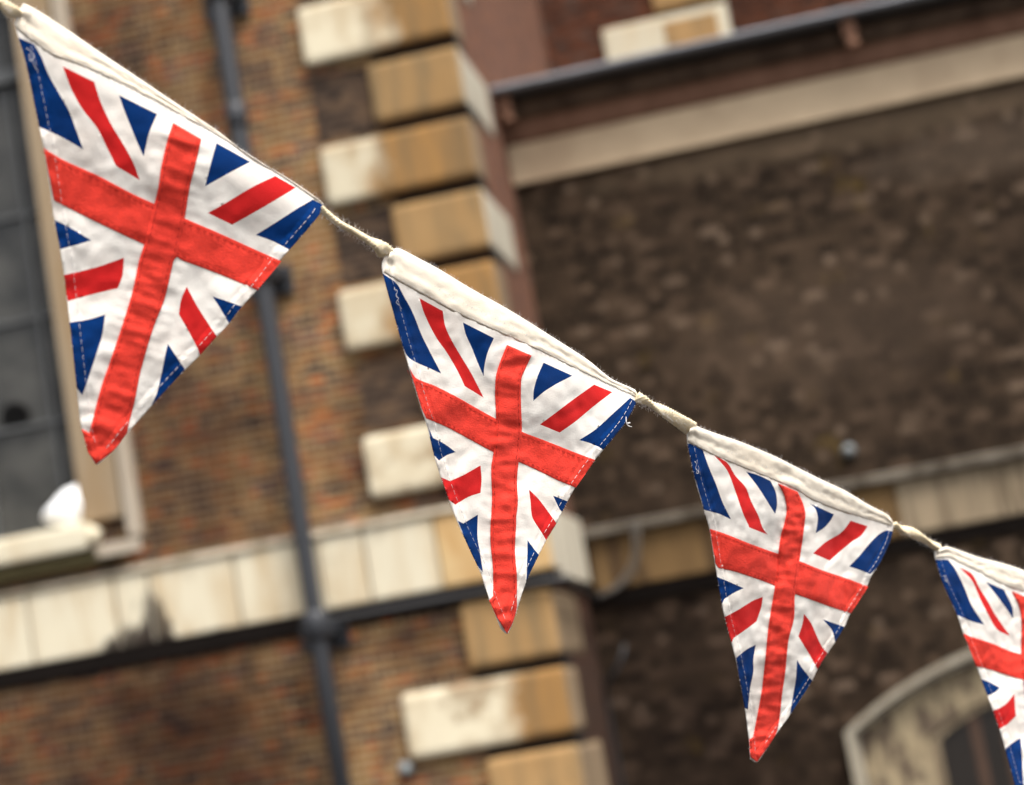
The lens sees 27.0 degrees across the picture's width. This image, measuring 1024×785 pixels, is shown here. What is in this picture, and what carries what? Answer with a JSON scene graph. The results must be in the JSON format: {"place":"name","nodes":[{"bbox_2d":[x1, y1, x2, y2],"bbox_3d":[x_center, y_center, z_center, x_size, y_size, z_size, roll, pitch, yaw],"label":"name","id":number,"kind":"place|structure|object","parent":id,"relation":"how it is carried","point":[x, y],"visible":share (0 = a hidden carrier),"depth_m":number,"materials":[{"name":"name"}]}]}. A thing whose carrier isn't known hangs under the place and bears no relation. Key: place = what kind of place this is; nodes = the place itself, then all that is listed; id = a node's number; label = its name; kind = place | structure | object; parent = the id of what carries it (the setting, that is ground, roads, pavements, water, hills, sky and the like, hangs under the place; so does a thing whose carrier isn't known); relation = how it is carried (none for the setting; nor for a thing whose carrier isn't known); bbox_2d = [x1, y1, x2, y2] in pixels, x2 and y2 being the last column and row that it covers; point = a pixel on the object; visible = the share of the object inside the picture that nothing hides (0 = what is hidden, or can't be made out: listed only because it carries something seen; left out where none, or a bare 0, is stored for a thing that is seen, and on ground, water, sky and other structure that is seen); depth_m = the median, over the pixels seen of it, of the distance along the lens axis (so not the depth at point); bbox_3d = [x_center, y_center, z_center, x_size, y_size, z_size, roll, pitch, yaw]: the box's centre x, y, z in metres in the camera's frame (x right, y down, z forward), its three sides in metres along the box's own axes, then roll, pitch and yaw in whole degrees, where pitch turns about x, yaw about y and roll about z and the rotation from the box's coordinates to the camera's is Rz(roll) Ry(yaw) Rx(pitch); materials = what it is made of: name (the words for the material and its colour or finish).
{"place":"outdoors","nodes":[
{"label":"outdoors","id":0,"kind":"place"},
{"bbox_2d":[0,0,942,550],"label":"bunting cord","id":1,"kind":"object","parent":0,"point":[10,10],"visible":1,"depth_m":1.44,"materials":[{"name":"white fabric"}]},
{"bbox_2d":[12,3,322,464],"bbox_3d":[-0.202,-0.089,1.238,0.194,0.249,0.068,-2,-12,-42],"label":"pennant flag","id":2,"kind":"object","parent":1,"relation":"hanging from","point":[180,231],"visible":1,"depth_m":1.22,"materials":[{"name":"multicoloured fabric"}]},
{"bbox_2d":[382,246,638,633],"bbox_3d":[0.001,0.031,1.383,0.216,0.243,0.050,-1,-13,-45],"label":"pennant flag","id":3,"kind":"object","parent":1,"relation":"hanging from","point":[525,420],"visible":1,"depth_m":1.37,"materials":[{"name":"multicoloured fabric"}]},
{"bbox_2d":[687,424,892,761],"bbox_3d":[0.199,0.145,1.567,0.072,0.238,0.239,-18,-12,41],"label":"pennant flag","id":4,"kind":"object","parent":1,"relation":"hanging from","point":[798,553],"visible":1,"depth_m":1.55,"materials":[{"name":"multicoloured fabric"}]},
{"bbox_2d":[934,543,1023,784],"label":"pennant flag","id":5,"kind":"object","parent":1,"relation":"hanging from","point":[986,596],"visible":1,"depth_m":1.71,"materials":[{"name":"multicoloured fabric"}]},
{"label":"pavement","id":6,"kind":"structure","parent":0,"visible":0},
{"bbox_2d":[0,0,1023,784],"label":"brick building","id":7,"kind":"structure","parent":6,"relation":"on","point":[790,232],"depth_m":13.95,"materials":[{"name":"brick"}]},
{"bbox_2d":[0,0,144,583],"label":"window","id":8,"kind":"structure","parent":7,"relation":"in","point":[44,453],"depth_m":13.91,"materials":[{"name":"stone"}]},
{"bbox_2d":[42,484,82,526],"bbox_3d":[-2.839,0.730,13.555,0.320,0.261,0.168,-11,-9,9],"label":"white bag","id":9,"kind":"object","parent":8,"relation":"on","point":[63,509],"visible":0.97,"depth_m":13.49,"materials":[{"name":"plastic"}]},
{"bbox_2d":[202,0,351,784],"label":"drainpipe","id":10,"kind":"object","parent":7,"relation":"attached to","point":[322,633],"visible":0.83,"depth_m":13.09,"materials":[{"name":"grey metal"}]},
{"bbox_2d":[398,760,414,777],"bbox_3d":[-0.647,2.279,12.901,0.103,0.103,0.088,-11,-9,9],"label":"wall fitting","id":11,"kind":"object","parent":7,"relation":"attached to","point":[406,768],"depth_m":12.88,"materials":[{"name":"grey metal"}]},
{"bbox_2d":[329,575,600,621],"bbox_3d":[-0.286,1.374,13.638,1.597,0.133,1.493,-11,-9,9],"label":"cable","id":12,"kind":"object","parent":7,"relation":"attached to","point":[565,580],"visible":0.78,"depth_m":12.96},
{"bbox_2d":[603,644,626,784],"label":"cable","id":13,"kind":"object","parent":7,"relation":"attached to","point":[608,708],"visible":1,"depth_m":14.19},
{"bbox_2d":[599,520,640,595],"bbox_3d":[0.701,1.112,14.264,0.383,0.461,0.049,-13,-10,19],"label":"cable","id":14,"kind":"object","parent":7,"relation":"attached to","point":[615,587],"visible":0.89,"depth_m":14.23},
{"bbox_2d":[841,443,856,458],"bbox_3d":[2.232,0.384,14.149,0.103,0.103,0.088,-11,-9,9],"label":"wall fitting","id":15,"kind":"object","parent":7,"relation":"attached to","point":[848,450],"depth_m":14.13,"materials":[{"name":"grey metal"}]},
{"bbox_2d":[845,650,1014,784],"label":"arched window","id":16,"kind":"structure","parent":7,"relation":"in","point":[895,747],"depth_m":13.82,"materials":[{"name":"stone"}]}
]}

